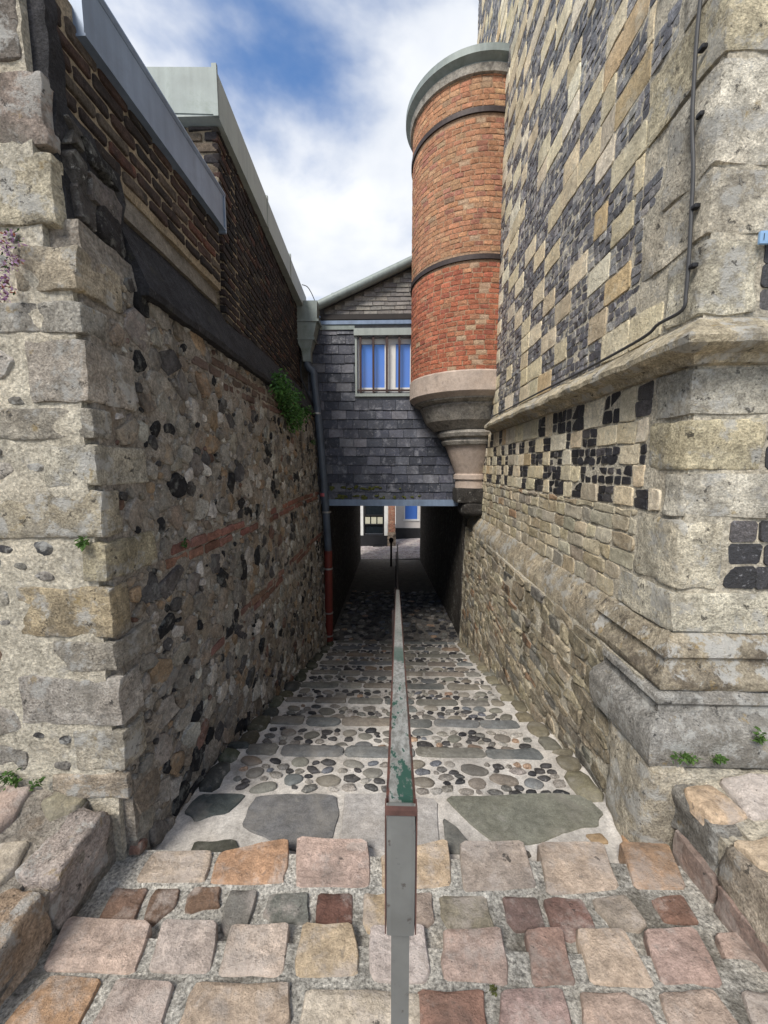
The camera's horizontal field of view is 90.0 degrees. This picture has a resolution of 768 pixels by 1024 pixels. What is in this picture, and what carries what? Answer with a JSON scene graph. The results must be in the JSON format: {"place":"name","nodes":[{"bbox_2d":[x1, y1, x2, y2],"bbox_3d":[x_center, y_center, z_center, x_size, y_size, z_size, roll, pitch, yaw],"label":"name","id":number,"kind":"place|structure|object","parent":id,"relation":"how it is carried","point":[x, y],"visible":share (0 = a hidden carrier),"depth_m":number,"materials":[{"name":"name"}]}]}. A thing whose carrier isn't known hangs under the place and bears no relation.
{"place":"outdoors","nodes":[
{"label":"outdoors","id":0,"kind":"place"},
{"bbox_2d":[0,784,89,893],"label":"pavement","id":1,"kind":"structure","parent":0,"point":[31,822],"depth_m":1.47,"materials":[{"name":"stone"}]},
{"bbox_2d":[0,768,22,790],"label":"weed","id":2,"kind":"object","parent":1,"relation":"on","point":[15,780],"visible":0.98,"depth_m":1.54,"materials":[{"name":"green plant"}]},
{"bbox_2d":[29,777,45,790],"bbox_3d":[-1.379,1.078,1.525,0.043,0.051,0.057,6,9,40],"label":"weed","id":3,"kind":"object","parent":1,"relation":"on","point":[37,781],"visible":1,"depth_m":1.52,"materials":[{"name":"green plant"}]},
{"bbox_2d":[105,0,478,299],"label":"sky","id":4,"kind":"structure","parent":0,"point":[319,93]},
{"bbox_2d":[0,836,767,1023],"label":"pavement","id":5,"kind":"structure","parent":0,"point":[276,932],"depth_m":1.28,"materials":[{"name":"stone"}]},
{"bbox_2d":[0,807,115,1007],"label":"retaining kerb","id":6,"kind":"structure","parent":5,"relation":"on","point":[61,873],"depth_m":1.31,"materials":[{"name":"stone"}]},
{"bbox_2d":[486,983,497,996],"bbox_3d":[0.324,1.445,1.163,0.040,0.027,0.031,0,7,2],"label":"weed","id":7,"kind":"object","parent":5,"relation":"on","point":[493,988],"visible":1,"depth_m":1.16,"materials":[{"name":"green plant"}]},
{"bbox_2d":[671,784,767,970],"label":"retaining kerb","id":8,"kind":"structure","parent":5,"relation":"on","point":[727,877],"depth_m":1.40,"materials":[{"name":"stone"}]},
{"bbox_2d":[361,524,419,559],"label":"street","id":9,"kind":"structure","parent":0,"point":[408,549],"depth_m":16.39,"materials":[{"name":"stone"}]},
{"bbox_2d":[360,506,387,545],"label":"white house","id":10,"kind":"structure","parent":9,"relation":"on","point":[374,525],"depth_m":17.47,"materials":[{"name":"paint"}]},
{"bbox_2d":[363,506,383,534],"bbox_3d":[-0.462,0.062,17.447,0.950,2.001,0.070,0,7,2],"label":"window","id":11,"kind":"structure","parent":10,"relation":"in","point":[373,516],"depth_m":17.48,"materials":[{"name":"black glass"}]},
{"bbox_2d":[387,506,395,545],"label":"brick pier","id":12,"kind":"structure","parent":9,"relation":"on","point":[391,523],"depth_m":17.37,"materials":[{"name":"brick"}]},
{"bbox_2d":[156,640,628,863],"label":"steps","id":13,"kind":"structure","parent":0,"point":[306,754],"depth_m":2.26,"materials":[{"name":"stone"}]},
{"bbox_2d":[385,544,417,1023],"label":"handrail","id":14,"kind":"object","parent":13,"relation":"attached to","point":[401,811],"visible":1,"depth_m":0.70,"materials":[{"name":"metal"}]},
{"bbox_2d":[333,559,460,642],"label":"path","id":15,"kind":"structure","parent":0,"point":[365,614],"depth_m":8.37,"materials":[{"name":"grey stone"}]},
{"bbox_2d":[0,0,326,860],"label":"rubble wall","id":16,"kind":"structure","parent":15,"relation":"on","point":[150,666],"depth_m":1.58,"materials":[{"name":"stone"}]},
{"bbox_2d":[0,228,27,302],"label":"flower clump","id":17,"kind":"object","parent":16,"relation":"attached to","point":[5,281],"visible":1,"depth_m":1.29,"materials":[{"name":"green plant"}]},
{"bbox_2d":[74,536,88,551],"bbox_3d":[-1.119,0.115,1.416,0.052,0.062,0.042,0,7,2],"label":"weed","id":18,"kind":"object","parent":16,"relation":"attached to","point":[81,544],"visible":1,"depth_m":1.41,"materials":[{"name":"green plant"}]},
{"bbox_2d":[180,537,187,548],"bbox_3d":[-1.020,0.160,1.963,0.038,0.060,0.047,-2,7,-18],"label":"weed","id":19,"kind":"object","parent":16,"relation":"attached to","point":[184,544],"visible":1,"depth_m":1.97,"materials":[{"name":"green plant"}]},
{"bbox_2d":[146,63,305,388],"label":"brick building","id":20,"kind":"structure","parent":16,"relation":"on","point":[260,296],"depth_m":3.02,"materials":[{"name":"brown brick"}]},
{"bbox_2d":[268,368,313,433],"bbox_3d":[-0.974,-1.131,4.152,0.353,0.574,1.559,0,7,2],"label":"plant","id":21,"kind":"object","parent":16,"relation":"attached to","point":[281,391],"visible":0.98,"depth_m":3.83,"materials":[{"name":"green plant"}]},
{"bbox_2d":[300,358,319,477],"bbox_3d":[-1.084,-1.173,5.796,0.327,2.205,0.023,0,7,2],"label":"conduit","id":22,"kind":"object","parent":16,"relation":"attached to","point":[309,397],"visible":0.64,"depth_m":5.71,"materials":[{"name":"metal"}]},
{"bbox_2d":[296,300,332,641],"bbox_3d":[-1.067,-0.417,5.825,0.545,5.186,0.260,0,7,2],"label":"downpipe","id":23,"kind":"object","parent":16,"relation":"attached to","point":[309,324],"visible":0.93,"depth_m":5.67,"materials":[{"name":"grey metal"}]},
{"bbox_2d":[301,255,469,636],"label":"slate house","id":24,"kind":"structure","parent":15,"relation":"on","point":[384,446],"depth_m":5.84,"materials":[{"name":"stone"}]},
{"bbox_2d":[354,328,410,396],"bbox_3d":[0.188,-2.223,5.788,1.255,0.965,0.270,0,7,2],"label":"window","id":25,"kind":"structure","parent":24,"relation":"in","point":[381,365],"depth_m":5.75,"materials":[{"name":"blue glass"}]},
{"bbox_2d":[389,537,392,566],"bbox_3d":[0.251,1.406,13.462,0.160,1.050,0.156,0,7,2],"label":"bollard","id":26,"kind":"object","parent":15,"relation":"on","point":[391,540],"visible":1,"depth_m":13.42,"materials":[{"name":"metal"}]},
{"bbox_2d":[459,527,744,848],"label":"lane wall","id":27,"kind":"structure","parent":15,"relation":"on","point":[536,650],"depth_m":2.62,"materials":[{"name":"stone"}]},
{"bbox_2d":[395,506,419,538],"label":"cream house","id":28,"kind":"structure","parent":0,"point":[407,522],"depth_m":19.08,"materials":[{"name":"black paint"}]},
{"bbox_2d":[403,506,418,520],"bbox_3d":[1.348,-0.411,18.980,0.809,1.707,0.150,0,7,2],"label":"window","id":29,"kind":"structure","parent":28,"relation":"in","point":[411,513],"depth_m":19.05,"materials":[{"name":"blue glass"}]},
{"bbox_2d":[684,768,767,871],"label":"pavement","id":30,"kind":"structure","parent":0,"point":[740,802],"depth_m":1.51,"materials":[{"name":"stone"}]},
{"bbox_2d":[406,0,767,768],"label":"tower","id":31,"kind":"structure","parent":30,"relation":"on","point":[618,504],"depth_m":2.12,"materials":[{"name":"stone"}]},
{"bbox_2d":[492,0,707,416],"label":"cable","id":32,"kind":"object","parent":31,"relation":"attached to","point":[693,207],"visible":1,"depth_m":1.58,"materials":[{"name":"grey rubber"}]},
{"bbox_2d":[750,725,767,744],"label":"weed","id":33,"kind":"object","parent":31,"relation":"attached to","point":[760,740],"visible":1,"depth_m":1.59,"materials":[{"name":"green plant"}]},
{"bbox_2d":[757,230,767,244],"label":"wall plate","id":34,"kind":"object","parent":31,"relation":"attached to","point":[762,237],"depth_m":1.50,"materials":[{"name":"blue plastic"}]},
{"bbox_2d":[670,751,703,765],"bbox_3d":[1.271,1.030,1.605,0.138,0.057,0.060,0,7,2],"label":"weed","id":35,"kind":"object","parent":30,"relation":"on","point":[688,758],"visible":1,"depth_m":1.61,"materials":[{"name":"green plant"}]},
{"bbox_2d":[711,753,728,764],"bbox_3d":[1.400,1.033,1.607,0.085,0.053,0.047,-3,8,-25],"label":"weed","id":36,"kind":"object","parent":30,"relation":"on","point":[720,758],"visible":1,"depth_m":1.60,"materials":[{"name":"green plant"}]}
]}

